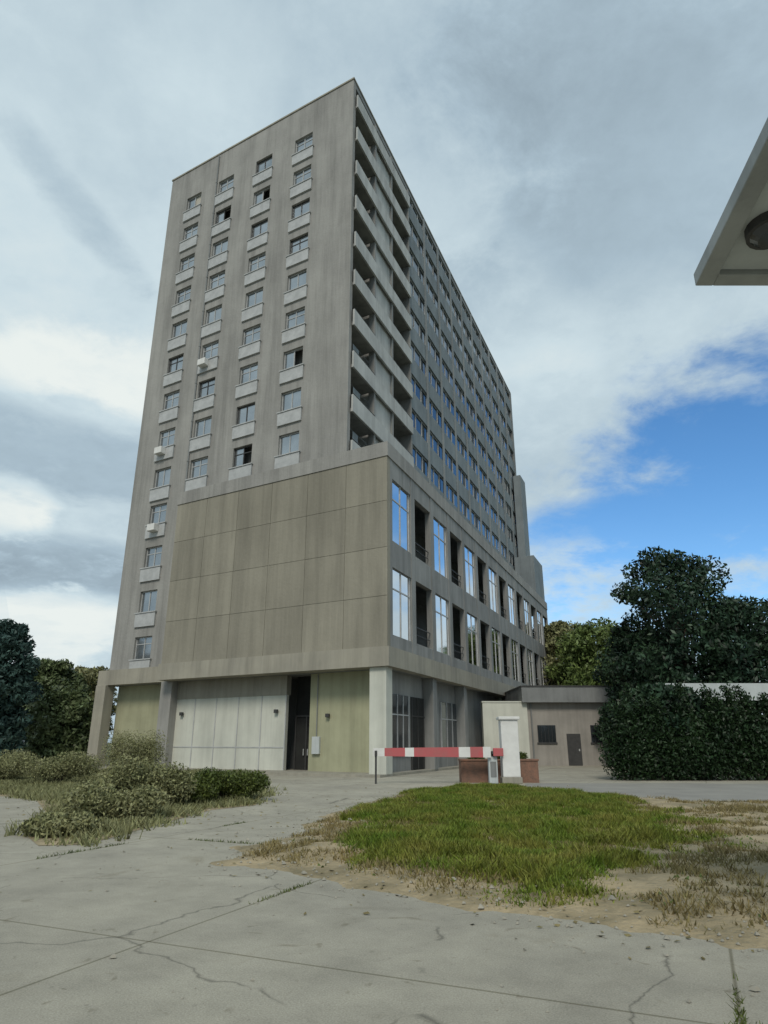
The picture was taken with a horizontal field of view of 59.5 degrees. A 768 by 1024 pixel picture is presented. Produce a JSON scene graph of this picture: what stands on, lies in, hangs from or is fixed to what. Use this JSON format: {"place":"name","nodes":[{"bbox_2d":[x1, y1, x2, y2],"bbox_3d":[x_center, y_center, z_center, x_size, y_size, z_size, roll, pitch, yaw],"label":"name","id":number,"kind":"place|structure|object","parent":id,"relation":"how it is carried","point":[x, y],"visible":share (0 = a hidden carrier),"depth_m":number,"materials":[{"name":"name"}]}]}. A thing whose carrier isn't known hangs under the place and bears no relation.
{"place":"outdoors","nodes":[
{"label":"outdoors","id":0,"kind":"place"},
{"bbox_2d":[16,743,111,762],"bbox_3d":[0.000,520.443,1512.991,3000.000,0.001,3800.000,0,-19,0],"label":"ground","id":1,"kind":"structure","parent":0,"point":[105,759],"depth_m":108.28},
{"bbox_2d":[7,657,91,748],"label":"leafy tree","id":2,"kind":"object","parent":1,"relation":"on","point":[53,673],"visible":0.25,"depth_m":66.87,"materials":[{"name":"green plant"}]},
{"bbox_2d":[73,665,117,735],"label":"leafy tree","id":3,"kind":"object","parent":1,"relation":"on","point":[90,675],"visible":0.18,"depth_m":80.23,"materials":[{"name":"green plant"}]},
{"bbox_2d":[87,77,550,777],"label":"office tower","id":4,"kind":"structure","parent":1,"relation":"on","point":[331,565],"depth_m":46.88,"materials":[{"name":"concrete"}]},
{"bbox_2d":[128,636,151,668],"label":"window","id":5,"kind":"structure","parent":4,"relation":"in","point":[142,659],"depth_m":45.73,"materials":[{"name":"grey glass"}]},
{"bbox_2d":[134,590,156,627],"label":"window","id":6,"kind":"structure","parent":4,"relation":"in","point":[146,616],"depth_m":46.60,"materials":[{"name":"grey glass"}]},
{"bbox_2d":[139,546,161,582],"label":"window","id":7,"kind":"structure","parent":4,"relation":"in","point":[152,570],"depth_m":47.63,"materials":[{"name":"grey glass"}]},
{"bbox_2d":[144,504,166,538],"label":"window","id":8,"kind":"structure","parent":4,"relation":"in","point":[157,527],"depth_m":48.57,"materials":[{"name":"grey glass"}]},
{"bbox_2d":[149,467,170,501],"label":"window","id":9,"kind":"structure","parent":4,"relation":"in","point":[161,491],"depth_m":49.58,"materials":[{"name":"grey glass"}]},
{"bbox_2d":[154,428,174,461],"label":"window","id":10,"kind":"structure","parent":4,"relation":"in","point":[165,450],"depth_m":50.35,"materials":[{"name":"grey glass"}]},
{"bbox_2d":[158,391,179,423],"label":"window","id":11,"kind":"structure","parent":4,"relation":"in","point":[171,407],"depth_m":51.63,"materials":[{"name":"grey glass"}]},
{"bbox_2d":[163,355,183,386],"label":"window","id":12,"kind":"structure","parent":4,"relation":"in","point":[175,373],"depth_m":52.65,"materials":[{"name":"metal"}]},
{"bbox_2d":[167,320,186,351],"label":"window","id":13,"kind":"structure","parent":4,"relation":"in","point":[179,338],"depth_m":53.67,"materials":[{"name":"grey glass"}]},
{"bbox_2d":[171,287,190,317],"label":"window","id":14,"kind":"structure","parent":4,"relation":"in","point":[183,298],"depth_m":54.70,"materials":[{"name":"grey glass"}]},
{"bbox_2d":[175,254,194,284],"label":"window","id":15,"kind":"structure","parent":4,"relation":"in","point":[186,272],"depth_m":55.73,"materials":[{"name":"grey glass"}]},
{"bbox_2d":[179,224,197,252],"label":"window","id":16,"kind":"structure","parent":4,"relation":"in","point":[191,236],"depth_m":56.74,"materials":[{"name":"grey glass"}]},
{"bbox_2d":[183,194,201,222],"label":"window","id":17,"kind":"structure","parent":4,"relation":"in","point":[194,205],"depth_m":57.78,"materials":[{"name":"clear glass"}]},
{"bbox_2d":[185,457,207,490],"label":"window","id":18,"kind":"structure","parent":4,"relation":"in","point":[198,479],"depth_m":47.87,"materials":[{"name":"clear glass"}]},
{"bbox_2d":[189,417,211,451],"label":"window","id":19,"kind":"structure","parent":4,"relation":"in","point":[202,439],"depth_m":48.83,"materials":[{"name":"clear glass"}]},
{"bbox_2d":[193,378,215,412],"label":"window","id":20,"kind":"structure","parent":4,"relation":"in","point":[206,399],"depth_m":49.86,"materials":[{"name":"metal"}]},
{"bbox_2d":[197,341,218,374],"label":"window","id":21,"kind":"structure","parent":4,"relation":"in","point":[209,361],"depth_m":50.58,"materials":[{"name":"clear glass"}]},
{"bbox_2d":[201,306,222,337],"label":"window","id":22,"kind":"structure","parent":4,"relation":"in","point":[213,322],"depth_m":51.91,"materials":[{"name":"clear glass"}]},
{"bbox_2d":[204,271,225,303],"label":"window","id":23,"kind":"structure","parent":4,"relation":"in","point":[217,285],"depth_m":52.92,"materials":[{"name":"clear glass"}]},
{"bbox_2d":[208,239,228,269],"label":"window","id":24,"kind":"structure","parent":4,"relation":"in","point":[220,253],"depth_m":53.95,"materials":[{"name":"clear glass"}]},
{"bbox_2d":[211,207,231,236],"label":"window","id":25,"kind":"structure","parent":4,"relation":"in","point":[222,224],"depth_m":54.87,"materials":[{"name":"metal"}]},
{"bbox_2d":[214,176,234,205],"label":"window","id":26,"kind":"structure","parent":4,"relation":"in","point":[226,192],"depth_m":55.98,"materials":[{"name":"clear glass"}]},
{"bbox_2d":[228,445,252,480],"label":"window","id":27,"kind":"structure","parent":4,"relation":"in","point":[240,469],"depth_m":45.82,"materials":[{"name":"metal"}]},
{"bbox_2d":[232,403,255,439],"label":"window","id":28,"kind":"structure","parent":4,"relation":"in","point":[245,426],"depth_m":46.86,"materials":[{"name":"metal"}]},
{"bbox_2d":[235,363,258,398],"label":"window","id":29,"kind":"structure","parent":4,"relation":"in","point":[248,385],"depth_m":47.89,"materials":[{"name":"clear glass"}]},
{"bbox_2d":[238,325,261,359],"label":"window","id":30,"kind":"structure","parent":4,"relation":"in","point":[251,346],"depth_m":48.92,"materials":[{"name":"clear glass"}]},
{"bbox_2d":[241,288,263,322],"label":"window","id":31,"kind":"structure","parent":4,"relation":"in","point":[254,305],"depth_m":49.94,"materials":[{"name":"clear glass"}]},
{"bbox_2d":[244,253,266,285],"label":"window","id":32,"kind":"structure","parent":4,"relation":"in","point":[257,267],"depth_m":50.96,"materials":[{"name":"clear glass"}]},
{"bbox_2d":[247,219,268,251],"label":"window","id":33,"kind":"structure","parent":4,"relation":"in","point":[259,238],"depth_m":51.99,"materials":[{"name":"metal"}]},
{"bbox_2d":[249,187,270,218],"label":"window","id":34,"kind":"structure","parent":4,"relation":"in","point":[260,206],"depth_m":52.90,"materials":[{"name":"grey glass"}]},
{"bbox_2d":[252,156,272,186],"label":"window","id":35,"kind":"structure","parent":4,"relation":"in","point":[264,168],"depth_m":54.05,"materials":[{"name":"metal"}]},
{"bbox_2d":[274,432,300,468],"bbox_3d":[-6.234,-4.003,43.932,2.125,2.530,0.446,-11,-22,29],"label":"window","id":36,"kind":"structure","parent":4,"relation":"in","point":[289,454],"depth_m":43.98,"materials":[{"name":"grey glass"}]},
{"bbox_2d":[276,389,302,426],"bbox_3d":[-6.234,-7.030,44.970,2.125,2.530,0.446,-11,-22,29],"label":"window","id":37,"kind":"structure","parent":4,"relation":"in","point":[291,412],"depth_m":44.94,"materials":[{"name":"grey glass"}]},
{"bbox_2d":[279,347,304,384],"bbox_3d":[-6.234,-10.057,46.008,2.125,2.530,0.446,-11,-22,29],"label":"window","id":38,"kind":"structure","parent":4,"relation":"in","point":[291,372],"depth_m":45.84,"materials":[{"name":"grey glass"}]},
{"bbox_2d":[281,308,305,344],"bbox_3d":[-6.234,-13.084,47.045,2.125,2.530,0.446,-11,-22,29],"label":"window","id":39,"kind":"structure","parent":4,"relation":"in","point":[295,325],"depth_m":47.00,"materials":[{"name":"grey glass"}]},
{"bbox_2d":[283,270,307,305],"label":"window","id":40,"kind":"structure","parent":4,"relation":"in","point":[297,289],"depth_m":48.03,"materials":[{"name":"grey glass"}]},
{"bbox_2d":[285,234,309,268],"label":"window","id":41,"kind":"structure","parent":4,"relation":"in","point":[299,252],"depth_m":49.05,"materials":[{"name":"metal"}]},
{"bbox_2d":[287,199,310,232],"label":"window","id":42,"kind":"structure","parent":4,"relation":"in","point":[301,214],"depth_m":50.08,"materials":[{"name":"metal"}]},
{"bbox_2d":[289,166,312,198],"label":"window","id":43,"kind":"structure","parent":4,"relation":"in","point":[303,179],"depth_m":51.08,"materials":[{"name":"grey glass"}]},
{"bbox_2d":[291,134,313,166],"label":"window","id":44,"kind":"structure","parent":4,"relation":"in","point":[304,148],"depth_m":52.13,"materials":[{"name":"grey glass"}]},
{"bbox_2d":[295,676,310,769],"bbox_3d":[-4.429,12.246,38.957,1.663,5.300,0.099,-11,-22,29],"label":"doorway","id":45,"kind":"structure","parent":4,"relation":"in","point":[304,683],"depth_m":39.14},
{"bbox_2d":[392,481,409,551],"bbox_3d":[0.911,0.280,39.203,0.099,3.700,2.942,-8,-20,22],"label":"window","id":46,"kind":"structure","parent":4,"relation":"in","point":[400,499],"depth_m":39.30,"materials":[{"name":"blue glass"}]},
{"bbox_2d":[392,694,409,747],"bbox_3d":[0.877,11.691,36.875,0.098,3.200,2.693,-8,-20,22],"label":"window","id":47,"kind":"structure","parent":4,"relation":"in","point":[400,703],"depth_m":36.97,"materials":[{"name":"grey glass"}]},
{"bbox_2d":[393,569,410,640],"bbox_3d":[0.911,5.199,37.516,0.099,3.700,2.942,-8,-20,22],"label":"window","id":48,"kind":"structure","parent":4,"relation":"in","point":[401,583],"depth_m":37.65,"materials":[{"name":"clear glass"}]},
{"bbox_2d":[410,697,424,769],"bbox_3d":[2.140,13.065,39.570,0.098,4.050,2.993,-8,-20,22],"label":"doorway","id":49,"kind":"structure","parent":4,"relation":"in","point":[417,717],"depth_m":39.15,"materials":[{"name":"metal"}]},
{"bbox_2d":[433,518,446,577],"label":"window","id":50,"kind":"structure","parent":4,"relation":"in","point":[440,558],"depth_m":45.71,"materials":[{"name":"blue glass"}]},
{"bbox_2d":[435,594,449,655],"bbox_3d":[3.731,7.367,43.842,0.099,3.700,2.942,-8,-20,22],"label":"window","id":51,"kind":"structure","parent":4,"relation":"in","point":[442,623],"depth_m":44.01,"materials":[{"name":"clear glass"}]},
{"bbox_2d":[440,702,456,746],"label":"window","id":52,"kind":"structure","parent":4,"relation":"in","point":[448,725],"depth_m":44.49,"materials":[{"name":"grey glass"}]},
{"bbox_2d":[464,546,475,597],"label":"window","id":53,"kind":"structure","parent":4,"relation":"in","point":[469,556],"depth_m":52.08,"materials":[{"name":"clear glass"}]},
{"bbox_2d":[467,613,478,665],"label":"window","id":54,"kind":"structure","parent":4,"relation":"in","point":[472,621],"depth_m":50.39,"materials":[{"name":"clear glass"}]},
{"bbox_2d":[489,568,497,612],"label":"window","id":55,"kind":"structure","parent":4,"relation":"in","point":[492,576],"depth_m":58.44,"materials":[{"name":"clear glass"}]},
{"bbox_2d":[492,628,500,674],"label":"window","id":56,"kind":"structure","parent":4,"relation":"in","point":[495,634],"depth_m":56.76,"materials":[{"name":"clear glass"}]},
{"bbox_2d":[508,585,515,625],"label":"window","id":57,"kind":"structure","parent":4,"relation":"in","point":[510,591],"depth_m":64.83,"materials":[{"name":"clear glass"}]},
{"bbox_2d":[511,639,518,680],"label":"window","id":58,"kind":"structure","parent":4,"relation":"in","point":[514,644],"depth_m":63.09,"materials":[{"name":"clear glass"}]},
{"bbox_2d":[524,599,530,635],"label":"window","id":59,"kind":"structure","parent":4,"relation":"in","point":[526,606],"depth_m":71.21,"materials":[{"name":"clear glass"}]},
{"bbox_2d":[527,649,533,684],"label":"window","id":60,"kind":"structure","parent":4,"relation":"in","point":[530,663],"depth_m":69.47,"materials":[{"name":"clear glass"}]},
{"bbox_2d":[537,611,542,644],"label":"window","id":61,"kind":"structure","parent":4,"relation":"in","point":[538,614],"depth_m":77.55,"materials":[{"name":"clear glass"}]},
{"bbox_2d":[540,657,545,684],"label":"window","id":62,"kind":"structure","parent":4,"relation":"in","point":[542,660],"depth_m":75.71,"materials":[{"name":"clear glass"}]},
{"bbox_2d":[521,620,579,684],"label":"leafy tree","id":63,"kind":"object","parent":1,"relation":"on","point":[553,630],"visible":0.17,"depth_m":78.52,"materials":[{"name":"green plant"}]},
{"bbox_2d":[543,617,618,684],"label":"leafy tree","id":64,"kind":"object","parent":1,"relation":"on","point":[581,646],"visible":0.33,"depth_m":71.31,"materials":[{"name":"green plant"}]},
{"bbox_2d":[0,764,767,1023],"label":"forecourt paving","id":65,"kind":"structure","parent":0,"point":[216,938],"depth_m":5.51,"materials":[{"name":"concrete"}]},
{"bbox_2d":[22,685,93,763],"bbox_3d":[-23.578,15.936,49.678,5.494,6.028,5.639,-13,-23,34],"label":"leafy tree","id":66,"kind":"object","parent":65,"relation":"on","point":[62,717],"visible":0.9,"depth_m":48.45,"materials":[{"name":"green plant"}]},
{"bbox_2d":[0,768,287,846],"bbox_3d":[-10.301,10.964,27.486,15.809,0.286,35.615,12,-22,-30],"label":"weed bed","id":67,"kind":"object","parent":65,"relation":"on","point":[28,789],"visible":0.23,"depth_m":16.64,"materials":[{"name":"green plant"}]},
{"bbox_2d":[0,749,35,779],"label":"shrub","id":68,"kind":"object","parent":67,"relation":"on","point":[4,773],"visible":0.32,"depth_m":28.56,"materials":[{"name":"green plant"}]},
{"bbox_2d":[0,618,45,756],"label":"leafy tree","id":69,"kind":"object","parent":67,"relation":"on","point":[19,664],"visible":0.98,"depth_m":44.10,"materials":[{"name":"green plant"}]},
{"bbox_2d":[0,750,104,782],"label":"shrub","id":70,"kind":"object","parent":67,"relation":"on","point":[65,766],"visible":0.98,"depth_m":26.08,"materials":[{"name":"green plant"}]},
{"bbox_2d":[19,810,103,836],"bbox_3d":[-5.864,5.723,12.299,1.413,0.500,1.085,0,-19,0],"label":"shrub","id":71,"kind":"object","parent":67,"relation":"on","point":[55,821],"visible":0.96,"depth_m":12.05,"materials":[{"name":"green plant"}]},
{"bbox_2d":[61,778,170,818],"bbox_3d":[-5.892,6.364,14.808,2.252,0.910,1.768,8,-20,-21],"label":"shrub","id":72,"kind":"object","parent":67,"relation":"on","point":[96,798],"visible":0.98,"depth_m":14.38,"materials":[{"name":"green plant"}]},
{"bbox_2d":[99,729,168,773],"bbox_3d":[-12.809,12.415,34.705,3.725,2.363,2.591,0,-19,0],"label":"shrub","id":73,"kind":"object","parent":67,"relation":"on","point":[147,750],"visible":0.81,"depth_m":34.40,"materials":[{"name":"green plant"}]},
{"bbox_2d":[91,753,196,804],"bbox_3d":[-6.258,7.052,17.588,2.474,1.409,1.857,-10,-21,26],"label":"shrub","id":74,"kind":"object","parent":67,"relation":"on","point":[173,782],"visible":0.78,"depth_m":17.40,"materials":[{"name":"green plant"}]},
{"bbox_2d":[174,772,225,802],"bbox_3d":[-5.570,7.692,18.638,2.229,0.881,1.723,-8,-20,21],"label":"shrub","id":75,"kind":"object","parent":67,"relation":"on","point":[206,787],"visible":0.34,"depth_m":18.37,"materials":[{"name":"green plant"}]},
{"bbox_2d":[190,767,271,799],"bbox_3d":[-4.587,7.887,19.381,2.653,0.994,1.674,0,-19,0],"label":"shrub","id":76,"kind":"object","parent":67,"relation":"on","point":[242,782],"visible":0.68,"depth_m":19.20,"materials":[{"name":"green plant"}]},
{"bbox_2d":[375,751,376,783],"bbox_3d":[-0.334,10.477,27.598,0.100,1.280,0.180,0,-19,0],"label":"arm rest","id":77,"kind":"object","parent":65,"relation":"on","point":[375,767],"visible":1,"depth_m":27.56,"materials":[{"name":"metal"}]},
{"bbox_2d":[6,787,753,959],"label":"fallen leaves","id":78,"kind":"object","parent":65,"relation":"on","point":[626,935],"visible":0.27,"depth_m":6.95,"materials":[{"name":"brown plant"}]},
{"bbox_2d":[17,819,762,1023],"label":"weeds","id":79,"kind":"object","parent":65,"relation":"on","point":[742,1011],"visible":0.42,"depth_m":7.27,"materials":[{"name":"green plant"}]},
{"bbox_2d":[373,747,503,783],"bbox_3d":[2.238,10.469,27.807,5.383,1.430,0.490,0,-19,0],"label":"barrier arm","id":80,"kind":"object","parent":65,"relation":"on","point":[462,752],"visible":0.94,"depth_m":27.75},
{"bbox_2d":[211,794,767,949],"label":"soil verge","id":81,"kind":"structure","parent":65,"relation":"on","point":[644,882],"depth_m":7.39,"materials":[{"name":"brown soil"}]},
{"bbox_2d":[31,785,767,1011],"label":"gravel","id":82,"kind":"structure","parent":81,"relation":"on","point":[752,988],"depth_m":6.92,"materials":[{"name":"grey gravel"}]},
{"bbox_2d":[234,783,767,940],"bbox_3d":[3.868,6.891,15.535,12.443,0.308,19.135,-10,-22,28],"label":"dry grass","id":83,"kind":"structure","parent":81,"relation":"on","point":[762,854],"depth_m":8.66,"materials":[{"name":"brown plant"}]},
{"bbox_2d":[261,798,767,917],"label":"weeds","id":84,"kind":"object","parent":81,"relation":"on","point":[750,838],"visible":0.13,"depth_m":8.22,"materials":[{"name":"green plant"}]},
{"bbox_2d":[328,782,758,908],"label":"lawn grass","id":85,"kind":"structure","parent":81,"relation":"on","point":[459,834],"depth_m":10.57,"materials":[{"name":"green plant"}]},
{"bbox_2d":[458,759,538,782],"bbox_3d":[4.884,11.053,28.738,3.330,0.930,1.010,0,-19,0],"label":"brick planter","id":86,"kind":"object","parent":65,"relation":"on","point":[473,770],"visible":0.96,"depth_m":28.30,"materials":[{"name":"brick"}]},
{"bbox_2d":[466,757,484,758],"bbox_3d":[3.943,10.566,28.830,0.907,0.567,0.549,0,-19,0],"label":"planter shrub","id":87,"kind":"object","parent":86,"relation":"in","point":[475,758],"visible":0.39,"depth_m":28.71,"materials":[{"name":"green plant"}]},
{"bbox_2d":[519,751,527,758],"bbox_3d":[5.813,10.593,28.951,0.907,0.585,0.546,0,-19,0],"label":"planter shrub","id":88,"kind":"object","parent":86,"relation":"in","point":[523,755],"visible":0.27,"depth_m":28.92,"materials":[{"name":"green plant"}]},
{"bbox_2d":[496,717,522,783],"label":"gate pillar","id":89,"kind":"structure","parent":65,"relation":"on","point":[509,745],"depth_m":27.91,"materials":[{"name":"white paint"}]},
{"bbox_2d":[480,685,619,765],"bbox_3d":[12.550,16.995,53.268,10.600,5.600,9.100,0,-19,0],"label":"annex","id":90,"kind":"object","parent":65,"relation":"on","point":[556,724],"visible":0.77,"depth_m":49.59,"materials":[{"name":"paint"}]},
{"bbox_2d":[537,725,557,743],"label":"window","id":91,"kind":"structure","parent":90,"relation":"in","point":[546,733],"depth_m":49.32,"materials":[{"name":"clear glass"}]},
{"bbox_2d":[566,734,582,765],"bbox_3d":[13.900,17.321,48.978,1.000,2.200,0.096,0,-19,0],"label":"door","id":92,"kind":"structure","parent":90,"relation":"in","point":[573,740],"depth_m":48.95,"materials":[{"name":"metal"}]},
{"bbox_2d":[590,725,606,743],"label":"window","id":93,"kind":"structure","parent":90,"relation":"in","point":[594,740],"depth_m":49.26,"materials":[{"name":"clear glass"}]},
{"bbox_2d":[592,622,672,746],"bbox_3d":[18.713,13.034,48.578,7.133,10.390,7.159,0,-19,0],"label":"leafy tree","id":94,"kind":"object","parent":65,"relation":"on","point":[618,639],"visible":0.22,"depth_m":48.54,"materials":[{"name":"green plant"}]},
{"bbox_2d":[615,682,714,778],"bbox_3d":[13.453,10.520,32.332,4.516,4.609,5.114,15,-24,-37],"label":"leafy tree","id":95,"kind":"object","parent":65,"relation":"on","point":[663,692],"visible":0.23,"depth_m":31.72,"materials":[{"name":"green plant"}]},
{"bbox_2d":[598,680,767,780],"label":"hedge","id":96,"kind":"object","parent":65,"relation":"on","point":[642,743],"visible":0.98,"depth_m":30.10,"materials":[{"name":"green plant"}]},
{"bbox_2d":[610,546,762,715],"bbox_3d":[20.482,9.393,45.219,9.207,15.073,10.204,0,-19,0],"label":"leafy tree","id":97,"kind":"object","parent":65,"relation":"on","point":[668,642],"visible":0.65,"depth_m":44.45,"materials":[{"name":"green plant"}]},
{"bbox_2d":[665,683,767,709],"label":"carport","id":98,"kind":"object","parent":65,"relation":"on","point":[754,689],"visible":0.14,"depth_m":34.39,"materials":[{"name":"metal"}]},
{"bbox_2d":[684,594,767,714],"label":"leafy tree","id":99,"kind":"object","parent":65,"relation":"on","point":[740,665],"visible":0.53,"depth_m":41.90,"materials":[{"name":"green plant"}]},
{"bbox_2d":[0,0,767,742],"label":"sky","id":100,"kind":"structure","parent":0,"point":[573,166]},
{"bbox_2d":[525,783,767,800],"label":"service road","id":101,"kind":"structure","parent":0,"point":[704,791],"depth_m":24.07,"materials":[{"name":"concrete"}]},
{"bbox_2d":[694,118,767,285],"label":"porch roof","id":102,"kind":"structure","parent":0,"point":[730,257],"depth_m":5.60,"materials":[{"name":"grey concrete"}]},
{"bbox_2d":[744,211,767,249],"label":"ceiling lamp","id":103,"kind":"object","parent":102,"relation":"attached to","point":[756,233],"visible":1,"depth_m":5.45,"materials":[{"name":"metal"}]}
]}

